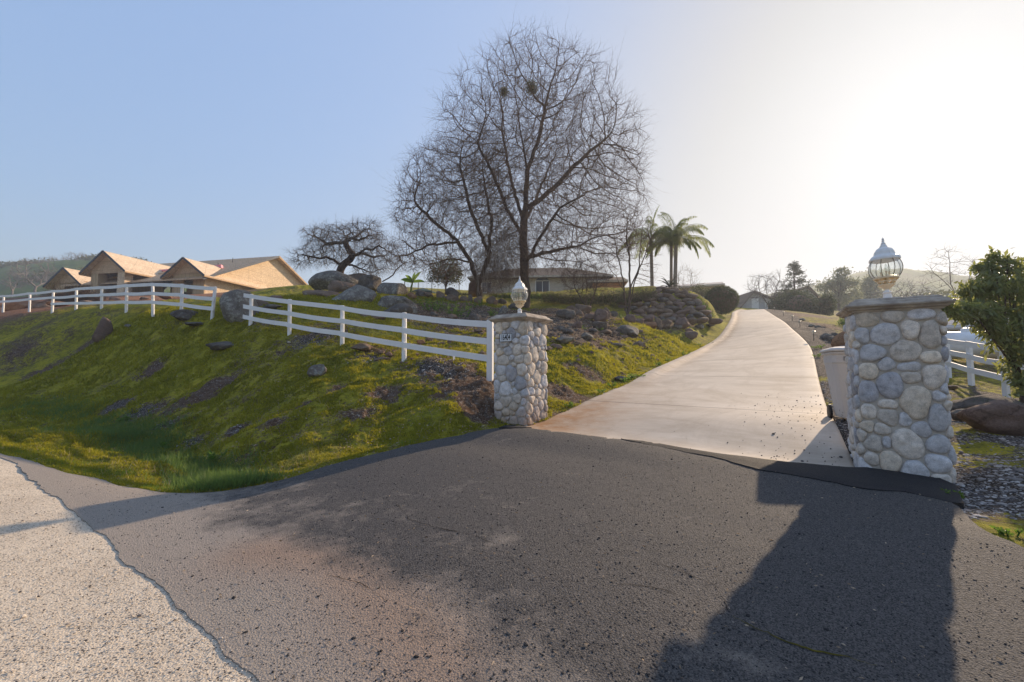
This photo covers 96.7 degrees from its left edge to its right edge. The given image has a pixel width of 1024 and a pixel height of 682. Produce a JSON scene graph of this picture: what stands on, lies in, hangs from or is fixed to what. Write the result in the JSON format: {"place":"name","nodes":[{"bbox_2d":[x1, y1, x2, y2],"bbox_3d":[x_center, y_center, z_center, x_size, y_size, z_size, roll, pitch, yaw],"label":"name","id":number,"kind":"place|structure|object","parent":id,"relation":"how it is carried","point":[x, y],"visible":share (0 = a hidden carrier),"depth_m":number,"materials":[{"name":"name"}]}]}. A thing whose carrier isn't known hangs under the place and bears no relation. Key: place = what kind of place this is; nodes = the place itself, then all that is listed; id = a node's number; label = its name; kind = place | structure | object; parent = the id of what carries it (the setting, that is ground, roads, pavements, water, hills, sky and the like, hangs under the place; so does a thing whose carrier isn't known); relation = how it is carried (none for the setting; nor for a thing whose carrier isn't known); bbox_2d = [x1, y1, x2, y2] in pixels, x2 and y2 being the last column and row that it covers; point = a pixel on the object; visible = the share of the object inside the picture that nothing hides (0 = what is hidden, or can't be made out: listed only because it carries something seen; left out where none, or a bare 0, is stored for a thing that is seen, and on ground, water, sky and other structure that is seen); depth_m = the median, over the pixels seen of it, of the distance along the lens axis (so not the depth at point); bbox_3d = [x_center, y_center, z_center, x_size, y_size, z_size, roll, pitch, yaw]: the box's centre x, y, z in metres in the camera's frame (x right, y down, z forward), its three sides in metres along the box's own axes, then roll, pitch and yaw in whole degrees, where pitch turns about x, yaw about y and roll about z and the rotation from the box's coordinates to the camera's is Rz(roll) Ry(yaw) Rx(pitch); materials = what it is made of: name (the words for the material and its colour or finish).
{"place":"outdoors","nodes":[
{"label":"outdoors","id":0,"kind":"place"},
{"bbox_2d":[0,258,186,298],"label":"hills","id":1,"kind":"structure","parent":0,"point":[58,265],"depth_m":162.06,"materials":[{"name":"plant"}]},
{"bbox_2d":[0,272,35,294],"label":"hillside oak","id":2,"kind":"object","parent":1,"relation":"on","point":[10,285],"visible":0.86,"depth_m":121.08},
{"bbox_2d":[7,257,55,294],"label":"hillside oak","id":3,"kind":"object","parent":1,"relation":"on","point":[29,278],"visible":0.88,"depth_m":120.79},
{"bbox_2d":[0,253,151,284],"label":"scrub","id":4,"kind":"object","parent":1,"relation":"on","point":[5,264],"visible":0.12,"depth_m":188.50,"materials":[{"name":"green plant"}]},
{"bbox_2d":[0,458,259,681],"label":"road","id":5,"kind":"structure","parent":0,"point":[10,472],"depth_m":2.87,"materials":[{"name":"gravel"}]},
{"bbox_2d":[468,281,475,296],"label":"boulder","id":6,"kind":"object","parent":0,"point":[471,289],"visible":0.51,"depth_m":29.80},
{"bbox_2d":[0,285,1023,546],"bbox_3d":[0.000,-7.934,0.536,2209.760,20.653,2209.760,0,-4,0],"label":"ground","id":7,"kind":"structure","parent":0,"point":[36,341],"depth_m":13.41,"materials":[{"name":"plant"}]},
{"bbox_2d":[0,301,37,310],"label":"boulder","id":8,"kind":"object","parent":7,"relation":"on","point":[9,306],"visible":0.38,"depth_m":36.22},
{"bbox_2d":[31,303,50,308],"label":"boulder","id":9,"kind":"object","parent":7,"relation":"on","point":[40,305],"visible":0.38,"depth_m":34.05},
{"bbox_2d":[35,278,117,302],"bbox_3d":[-36.644,-3.519,38.166,7.013,4.194,4.839,0,-4,0],"label":"brush pile","id":10,"kind":"object","parent":7,"relation":"on","point":[79,298],"visible":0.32,"depth_m":37.84,"materials":[{"name":"plant"}]},
{"bbox_2d":[92,316,112,342],"bbox_3d":[-17.802,-0.435,19.775,0.786,1.267,0.614,-3,-5,38],"label":"boulder","id":11,"kind":"object","parent":7,"relation":"on","point":[104,328],"visible":0.83,"depth_m":19.57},
{"bbox_2d":[0,283,216,319],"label":"rail fence","id":12,"kind":"object","parent":7,"relation":"on","point":[152,301],"visible":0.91,"depth_m":21.39,"materials":[{"name":"paint"}]},
{"bbox_2d":[1,388,295,491],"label":"ditch grass","id":13,"kind":"structure","parent":7,"relation":"on","point":[202,478],"depth_m":9.33,"materials":[{"name":"plant"}]},
{"bbox_2d":[0,419,344,492],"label":"roadside grass","id":14,"kind":"structure","parent":7,"relation":"on","point":[291,460],"depth_m":7.05,"materials":[{"name":"plant"}]},
{"bbox_2d":[42,250,307,293],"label":"unfinished house","id":15,"kind":"structure","parent":7,"relation":"on","point":[225,275],"depth_m":64.98,"materials":[{"name":"brown wood"}]},
{"bbox_2d":[170,309,197,320],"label":"boulder","id":16,"kind":"object","parent":7,"relation":"on","point":[183,314],"visible":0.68,"depth_m":18.12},
{"bbox_2d":[206,449,227,461],"bbox_3d":[-5.180,1.988,7.907,0.255,0.209,0.415,-1,-4,13],"label":"weed","id":17,"kind":"object","parent":7,"relation":"on","point":[210,457],"visible":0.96,"depth_m":7.88,"materials":[{"name":"green plant"}]},
{"bbox_2d":[205,341,233,349],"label":"boulder","id":18,"kind":"object","parent":7,"relation":"on","point":[222,345],"visible":0.67,"depth_m":15.22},
{"bbox_2d":[0,329,456,491],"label":"verge grass","id":19,"kind":"structure","parent":7,"relation":"on","point":[119,470],"depth_m":6.76,"materials":[{"name":"green plant"}]},
{"bbox_2d":[219,289,258,322],"bbox_3d":[-10.445,-1.167,17.453,1.486,1.660,1.213,0,-4,0],"label":"boulder","id":20,"kind":"object","parent":7,"relation":"on","point":[232,302],"visible":0.62,"depth_m":17.08,"materials":[{"name":"stone"}]},
{"bbox_2d":[1,306,556,485],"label":"dead stalks","id":21,"kind":"object","parent":7,"relation":"on","point":[280,420],"visible":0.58,"depth_m":8.86,"materials":[{"name":"brown plant"}]},
{"bbox_2d":[307,364,326,376],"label":"boulder","id":22,"kind":"object","parent":7,"relation":"on","point":[317,370],"visible":0.83,"depth_m":11.45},
{"bbox_2d":[302,290,339,296],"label":"boulder","id":23,"kind":"object","parent":7,"relation":"on","point":[319,292],"visible":0.38,"depth_m":22.70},
{"bbox_2d":[308,270,358,289],"bbox_3d":[-11.337,-3.756,29.679,2.771,1.566,3.151,-3,-5,34],"label":"boulder","id":24,"kind":"object","parent":7,"relation":"on","point":[320,280],"visible":0.54,"depth_m":28.66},
{"bbox_2d":[4,297,672,492],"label":"leaf litter","id":25,"kind":"object","parent":7,"relation":"on","point":[352,406],"visible":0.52,"depth_m":9.31,"materials":[{"name":"plant"}]},
{"bbox_2d":[277,215,404,278],"bbox_3d":[-11.701,-6.245,31.449,9.336,5.523,5.227,0,-4,0],"label":"gnarled oak","id":26,"kind":"object","parent":7,"relation":"on","point":[349,252],"visible":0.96,"depth_m":31.13,"materials":[{"name":"brown plant"}]},
{"bbox_2d":[131,316,550,446],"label":"bank gravel","id":27,"kind":"structure","parent":7,"relation":"on","point":[362,361],"depth_m":11.39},
{"bbox_2d":[328,280,354,292],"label":"boulder","id":28,"kind":"object","parent":7,"relation":"on","point":[338,286],"visible":0.42,"depth_m":25.25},
{"bbox_2d":[0,292,704,492],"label":"moss","id":29,"kind":"object","parent":7,"relation":"on","point":[6,429],"visible":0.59,"depth_m":12.40,"materials":[{"name":"plant"}]},
{"bbox_2d":[331,285,376,301],"bbox_3d":[-7.347,-2.007,21.179,1.983,1.328,1.622,3,-5,-37],"label":"boulder","id":30,"kind":"object","parent":7,"relation":"on","point":[354,293],"visible":0.59,"depth_m":20.76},
{"bbox_2d":[350,343,372,350],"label":"boulder","id":31,"kind":"object","parent":7,"relation":"on","point":[364,346],"visible":1,"depth_m":12.97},
{"bbox_2d":[243,293,493,380],"bbox_3d":[-5.005,-0.146,13.593,11.270,3.606,0.497,-3,-5,34],"label":"rail fence","id":32,"kind":"object","parent":7,"relation":"on","point":[404,330],"visible":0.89,"depth_m":12.41,"materials":[{"name":"paint"}]},
{"bbox_2d":[358,275,381,291],"bbox_3d":[-8.684,-3.487,27.698,1.275,1.048,1.184,0,-4,0],"label":"boulder","id":33,"kind":"object","parent":7,"relation":"on","point":[373,282],"visible":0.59,"depth_m":27.31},
{"bbox_2d":[377,282,407,294],"bbox_3d":[-6.957,-2.933,26.483,1.515,0.968,1.392,-1,-4,21],"label":"boulder","id":34,"kind":"object","parent":7,"relation":"on","point":[393,288],"visible":0.67,"depth_m":25.94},
{"bbox_2d":[378,295,417,312],"bbox_3d":[-5.136,-1.530,20.740,1.756,1.045,1.299,-1,-4,20],"label":"boulder","id":35,"kind":"object","parent":7,"relation":"on","point":[388,301],"visible":0.57,"depth_m":20.29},
{"bbox_2d":[384,303,412,313],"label":"boulder","id":36,"kind":"object","parent":7,"relation":"on","point":[401,308],"visible":0.62,"depth_m":18.97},
{"bbox_2d":[382,252,418,281],"bbox_3d":[-7.024,-4.848,29.323,2.703,2.099,2.049,0,-4,0],"label":"bare shrub","id":37,"kind":"object","parent":7,"relation":"on","point":[395,269],"visible":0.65,"depth_m":29.33,"materials":[{"name":"plant"}]},
{"bbox_2d":[401,273,423,291],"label":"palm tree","id":38,"kind":"object","parent":7,"relation":"on","point":[409,279],"visible":0.84,"depth_m":33.32,"materials":[{"name":"green plant"}]},
{"bbox_2d":[404,280,459,293],"bbox_3d":[-6.759,-4.303,38.377,4.662,1.750,0.060,0,-4,0],"label":"iron fence","id":39,"kind":"object","parent":7,"relation":"on","point":[431,287],"visible":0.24,"depth_m":38.38,"materials":[{"name":"black metal"}]},
{"bbox_2d":[425,254,464,294],"bbox_3d":[-4.798,-4.752,33.285,2.794,3.605,2.801,3,-5,-39],"label":"tree","id":40,"kind":"object","parent":7,"relation":"on","point":[441,277],"visible":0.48,"depth_m":33.21,"materials":[{"name":"green plant"}]},
{"bbox_2d":[445,287,458,296],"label":"boulder","id":41,"kind":"object","parent":7,"relation":"on","point":[451,290],"visible":0.72,"depth_m":27.27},
{"bbox_2d":[435,302,470,314],"bbox_3d":[-2.746,-1.497,21.339,1.398,0.636,1.617,4,-5,-43],"label":"weed","id":42,"kind":"object","parent":7,"relation":"on","point":[454,309],"visible":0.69,"depth_m":21.32,"materials":[{"name":"green plant"}]},
{"bbox_2d":[367,99,542,302],"bbox_3d":[-3.348,-8.686,28.608,11.188,12.998,9.868,0,-4,0],"label":"bare oak","id":43,"kind":"object","parent":7,"relation":"on","point":[482,276],"visible":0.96,"depth_m":27.91,"materials":[{"name":"brown plant"}]},
{"bbox_2d":[0,428,1023,681],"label":"asphalt apron","id":44,"kind":"object","parent":7,"relation":"on","point":[902,566],"visible":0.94,"depth_m":3.22,"materials":[{"name":"asphalt"}]},
{"bbox_2d":[96,432,1023,681],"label":"fallen leaves","id":45,"kind":"object","parent":44,"relation":"on","point":[801,678],"visible":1,"depth_m":2.86,"materials":[{"name":"brown plant"}]},
{"bbox_2d":[499,425,963,508],"bbox_3d":[2.332,1.644,6.615,5.987,0.441,1.311,-4,-5,43],"label":"asphalt patch","id":46,"kind":"object","parent":44,"relation":"on","point":[868,478],"visible":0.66,"depth_m":5.01,"materials":[{"name":"asphalt"}]},
{"bbox_2d":[733,615,870,664],"bbox_3d":[1.514,1.593,2.415,0.658,0.016,0.084,-3,-5,41],"label":"crack","id":47,"kind":"object","parent":44,"relation":"on","point":[803,646],"visible":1,"depth_m":2.37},
{"bbox_2d":[488,313,552,425],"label":"stone pillar","id":48,"kind":"structure","parent":7,"relation":"on","point":[520,375],"depth_m":8.78,"materials":[{"name":"grey stone"}]},
{"bbox_2d":[511,276,527,312],"bbox_3d":[0.155,-0.916,9.206,0.342,0.808,0.342,1,-4,-10],"label":"post lantern","id":49,"kind":"object","parent":48,"relation":"on","point":[519,286],"visible":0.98,"depth_m":9.15,"materials":[{"name":"white glass"}]},
{"bbox_2d":[487,287,557,298],"bbox_3d":[0.795,-3.377,34.296,5.546,1.432,1.529,0,-4,0],"label":"hedge","id":50,"kind":"object","parent":7,"relation":"on","point":[535,296],"visible":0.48,"depth_m":34.11,"materials":[{"name":"green plant"}]},
{"bbox_2d":[467,268,613,293],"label":"house","id":51,"kind":"structure","parent":7,"relation":"on","point":[544,284],"depth_m":49.94,"materials":[{"name":"paint"}]},
{"bbox_2d":[535,278,549,291],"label":"window","id":52,"kind":"structure","parent":51,"relation":"in","point":[542,283],"depth_m":49.93,"materials":[{"name":"white glass"}]},
{"bbox_2d":[408,302,672,344],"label":"mulch","id":53,"kind":"object","parent":7,"relation":"on","point":[487,317],"visible":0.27,"depth_m":20.97,"materials":[{"name":"brown plant"}]},
{"bbox_2d":[424,1,673,307],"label":"bare oak","id":54,"kind":"object","parent":7,"relation":"on","point":[525,213],"visible":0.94,"depth_m":28.95,"materials":[{"name":"brown plant"}]},
{"bbox_2d":[398,303,705,374],"bbox_3d":[2.635,-1.212,21.701,19.813,5.607,19.750,0,-4,0],"label":"rubble","id":55,"kind":"object","parent":7,"relation":"on","point":[640,343],"visible":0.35,"depth_m":16.74,"materials":[{"name":"stone"}]},
{"bbox_2d":[555,336,574,343],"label":"boulder","id":56,"kind":"object","parent":7,"relation":"on","point":[564,339],"visible":0.98,"depth_m":14.75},
{"bbox_2d":[556,309,575,318],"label":"boulder","id":57,"kind":"object","parent":7,"relation":"on","point":[567,313],"visible":0.81,"depth_m":21.82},
{"bbox_2d":[540,289,619,305],"bbox_3d":[4.811,-3.050,31.895,6.120,1.746,2.371,0,-4,0],"label":"creeper","id":58,"kind":"object","parent":7,"relation":"on","point":[575,299],"visible":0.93,"depth_m":31.70,"materials":[{"name":"green plant"}]},
{"bbox_2d":[575,304,591,312],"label":"boulder","id":59,"kind":"object","parent":7,"relation":"on","point":[584,308],"visible":0.62,"depth_m":25.33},
{"bbox_2d":[552,258,617,305],"bbox_3d":[4.511,-3.432,28.258,4.358,3.880,3.448,0,-4,0],"label":"bare bush","id":60,"kind":"object","parent":7,"relation":"on","point":[595,285],"visible":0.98,"depth_m":28.20,"materials":[{"name":"plant"}]},
{"bbox_2d":[592,321,606,329],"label":"boulder","id":61,"kind":"object","parent":7,"relation":"on","point":[598,324],"visible":0.83,"depth_m":19.57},
{"bbox_2d":[594,308,607,321],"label":"boulder","id":62,"kind":"object","parent":7,"relation":"on","point":[601,315],"visible":0.83,"depth_m":21.55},
{"bbox_2d":[586,277,627,287],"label":"house","id":63,"kind":"structure","parent":7,"relation":"on","point":[615,284],"depth_m":47.79,"materials":[{"name":"beige paint"}]},
{"bbox_2d":[615,325,638,335],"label":"boulder","id":64,"kind":"object","parent":7,"relation":"on","point":[628,330],"visible":0.82,"depth_m":19.78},
{"bbox_2d":[624,314,635,322],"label":"boulder","id":65,"kind":"object","parent":7,"relation":"on","point":[631,318],"visible":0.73,"depth_m":22.49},
{"bbox_2d":[599,202,663,314],"bbox_3d":[7.311,-4.930,27.810,4.670,7.228,3.984,0,-4,0],"label":"bare tree","id":66,"kind":"object","parent":7,"relation":"on","point":[635,277],"visible":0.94,"depth_m":27.76,"materials":[{"name":"plant"}]},
{"bbox_2d":[617,205,681,285],"bbox_3d":[11.716,-7.699,38.972,4.879,8.119,4.605,4,-5,-45],"label":"palm tree","id":67,"kind":"object","parent":7,"relation":"on","point":[651,241],"visible":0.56,"depth_m":39.06,"materials":[{"name":"green plant"}]},
{"bbox_2d":[616,286,722,324],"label":"terrace wall","id":68,"kind":"structure","parent":7,"relation":"on","point":[669,309],"depth_m":31.26,"materials":[{"name":"stone"}]},
{"bbox_2d":[610,287,659,303],"bbox_3d":[8.615,-3.253,31.987,3.905,1.528,1.954,0,-4,0],"label":"creeper","id":69,"kind":"object","parent":68,"relation":"on","point":[636,295],"visible":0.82,"depth_m":31.80,"materials":[{"name":"green plant"}]},
{"bbox_2d":[658,275,681,287],"bbox_3d":[12.715,-4.510,36.947,1.928,1.581,2.108,-3,-5,37],"label":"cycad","id":70,"kind":"object","parent":7,"relation":"on","point":[669,284],"visible":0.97,"depth_m":36.80,"materials":[{"name":"green plant"}]},
{"bbox_2d":[645,215,701,287],"bbox_3d":[13.337,-7.116,38.543,3.789,7.110,4.015,3,-5,-34],"label":"palm tree","id":71,"kind":"object","parent":7,"relation":"on","point":[670,245],"visible":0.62,"depth_m":38.37,"materials":[{"name":"green plant"}]},
{"bbox_2d":[647,212,713,286],"bbox_3d":[13.995,-7.149,38.517,4.644,7.351,4.746,2,-4,-23],"label":"palm tree","id":72,"kind":"object","parent":7,"relation":"on","point":[677,232],"visible":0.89,"depth_m":37.94,"materials":[{"name":"green plant"}]},
{"bbox_2d":[674,317,689,328],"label":"boulder","id":73,"kind":"object","parent":7,"relation":"on","point":[684,322],"visible":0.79,"depth_m":26.32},
{"bbox_2d":[677,264,702,289],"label":"bare tree","id":74,"kind":"object","parent":7,"relation":"on","point":[687,276],"visible":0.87,"depth_m":42.42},
{"bbox_2d":[656,282,724,298],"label":"house","id":75,"kind":"structure","parent":7,"relation":"on","point":[711,285],"depth_m":59.27,"materials":[{"name":"paint"}]},
{"bbox_2d":[685,331,697,339],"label":"boulder","id":76,"kind":"object","parent":7,"relation":"on","point":[691,335],"visible":0.93,"depth_m":25.32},
{"bbox_2d":[688,283,710,297],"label":"shrub","id":77,"kind":"object","parent":7,"relation":"on","point":[702,291],"visible":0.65,"depth_m":46.27,"materials":[{"name":"green plant"}]},
{"bbox_2d":[704,285,739,314],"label":"round bush","id":78,"kind":"object","parent":7,"relation":"on","point":[722,299],"visible":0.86,"depth_m":42.05,"materials":[{"name":"green plant"}]},
{"bbox_2d":[737,290,774,308],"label":"house","id":79,"kind":"structure","parent":7,"relation":"on","point":[747,302],"depth_m":74.56,"materials":[{"name":"grey"}]},
{"bbox_2d":[751,298,770,308],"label":"garage door","id":80,"kind":"structure","parent":79,"relation":"in","point":[755,304],"depth_m":74.51,"materials":[{"name":"white"}]},
{"bbox_2d":[743,270,790,305],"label":"bare tree","id":81,"kind":"object","parent":7,"relation":"on","point":[766,286],"visible":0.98,"depth_m":66.51,"materials":[{"name":"plant"}]},
{"bbox_2d":[765,295,786,309],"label":"evergreen bush","id":82,"kind":"object","parent":7,"relation":"on","point":[770,306],"visible":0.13,"depth_m":60.12,"materials":[{"name":"green plant"}]},
{"bbox_2d":[770,260,815,300],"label":"conifer","id":83,"kind":"object","parent":7,"relation":"on","point":[794,267],"visible":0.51,"depth_m":72.56,"materials":[{"name":"green plant"}]},
{"bbox_2d":[771,287,818,313],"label":"evergreen bush","id":84,"kind":"object","parent":7,"relation":"on","point":[798,301],"visible":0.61,"depth_m":57.20,"materials":[{"name":"green plant"}]},
{"bbox_2d":[770,285,819,298],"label":"house","id":85,"kind":"structure","parent":7,"relation":"on","point":[809,288],"depth_m":80.64,"materials":[{"name":"grey"}]},
{"bbox_2d":[811,292,839,315],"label":"evergreen bush","id":86,"kind":"object","parent":7,"relation":"on","point":[826,305],"visible":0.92,"depth_m":53.97,"materials":[{"name":"green plant"}]},
{"bbox_2d":[819,346,847,417],"bbox_3d":[5.486,0.697,7.386,0.690,1.219,0.870,-2,-4,24],"label":"wheeled bin","id":87,"kind":"object","parent":7,"relation":"on","point":[835,365],"visible":0.49,"depth_m":7.21,"materials":[{"name":"plastic"}]},
{"bbox_2d":[831,331,844,346],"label":"boulder","id":88,"kind":"object","parent":7,"relation":"on","point":[837,340],"visible":0.27,"depth_m":15.64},
{"bbox_2d":[813,266,866,310],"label":"eucalyptus","id":89,"kind":"object","parent":7,"relation":"on","point":[841,282],"visible":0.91,"depth_m":92.33,"materials":[{"name":"plant"}]},
{"bbox_2d":[850,274,883,300],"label":"hazy tree","id":90,"kind":"object","parent":7,"relation":"on","point":[868,284],"visible":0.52,"depth_m":105.08,"materials":[{"name":"green plant"}]},
{"bbox_2d":[836,294,956,482],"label":"stone pillar","id":91,"kind":"structure","parent":7,"relation":"on","point":[898,396],"depth_m":5.21,"materials":[{"name":"stone"}]},
{"bbox_2d":[868,237,902,297],"bbox_3d":[4.648,-0.894,5.667,0.342,0.808,0.342,-4,-5,30],"label":"post lantern","id":92,"kind":"object","parent":91,"relation":"on","point":[884,253],"visible":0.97,"depth_m":5.62,"materials":[{"name":"white metal"}]},
{"bbox_2d":[870,278,942,298],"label":"bare tree","id":93,"kind":"object","parent":7,"relation":"on","point":[913,293],"visible":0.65,"depth_m":90.15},
{"bbox_2d":[833,288,985,309],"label":"hollow trees","id":94,"kind":"object","parent":7,"relation":"on","point":[946,293],"visible":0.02,"depth_m":96.82,"materials":[{"name":"green plant"}]},
{"bbox_2d":[918,243,979,303],"bbox_3d":[34.003,-4.576,34.350,6.561,6.655,3.649,0,-4,0],"label":"bare tree","id":95,"kind":"object","parent":7,"relation":"on","point":[949,273],"visible":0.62,"depth_m":34.41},
{"bbox_2d":[950,409,963,420],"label":"boulder","id":96,"kind":"object","parent":7,"relation":"on","point":[954,416],"visible":0.22,"depth_m":7.91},
{"bbox_2d":[945,328,998,366],"bbox_3d":[16.639,0.239,16.622,2.900,1.460,1.000,-1,-4,14],"label":"propane tank","id":97,"kind":"object","parent":7,"relation":"on","point":[964,334],"visible":0.12,"depth_m":16.30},
{"bbox_2d":[945,318,1008,331],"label":"shed","id":98,"kind":"structure","parent":7,"relation":"on","point":[951,328],"depth_m":21.61,"materials":[{"name":"grey"}]},
{"bbox_2d":[941,245,1023,402],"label":"glossy leaved tree","id":99,"kind":"object","parent":7,"relation":"on","point":[992,317],"visible":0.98,"depth_m":9.20,"materials":[{"name":"green plant"}]},
{"bbox_2d":[945,338,1023,397],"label":"rail fence","id":100,"kind":"object","parent":7,"relation":"on","point":[971,358],"visible":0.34,"depth_m":12.45,"materials":[{"name":"paint"}]},
{"bbox_2d":[950,394,1023,411],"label":"boulder","id":101,"kind":"object","parent":7,"relation":"on","point":[967,402],"visible":0.29,"depth_m":8.87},
{"bbox_2d":[956,400,1023,435],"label":"boulder","id":102,"kind":"object","parent":7,"relation":"on","point":[1002,417],"visible":0.96,"depth_m":6.76,"materials":[{"name":"stone"}]},
{"bbox_2d":[989,525,1023,536],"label":"weed","id":103,"kind":"object","parent":7,"relation":"on","point":[1002,531],"visible":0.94,"depth_m":3.48,"materials":[{"name":"green plant"}]},
{"bbox_2d":[0,0,1023,294],"label":"sky","id":104,"kind":"structure","parent":0,"point":[812,133],"materials":[{"name":"blue"}]},
{"bbox_2d":[525,309,854,466],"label":"driveway","id":105,"kind":"structure","parent":0,"point":[756,357],"depth_m":9.33,"materials":[{"name":"concrete"}]},
{"bbox_2d":[674,393,842,464],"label":"fallen leaves","id":106,"kind":"object","parent":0,"point":[795,431],"visible":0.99,"depth_m":6.77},
{"bbox_2d":[766,268,1008,302],"bbox_3d":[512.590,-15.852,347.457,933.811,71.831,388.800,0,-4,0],"label":"hills","id":107,"kind":"structure","parent":0,"point":[911,274],"depth_m":274.05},
{"bbox_2d":[821,382,1023,519],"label":"gravel","id":108,"kind":"structure","parent":0,"point":[1004,492],"depth_m":4.78,"materials":[{"name":"gravel"}]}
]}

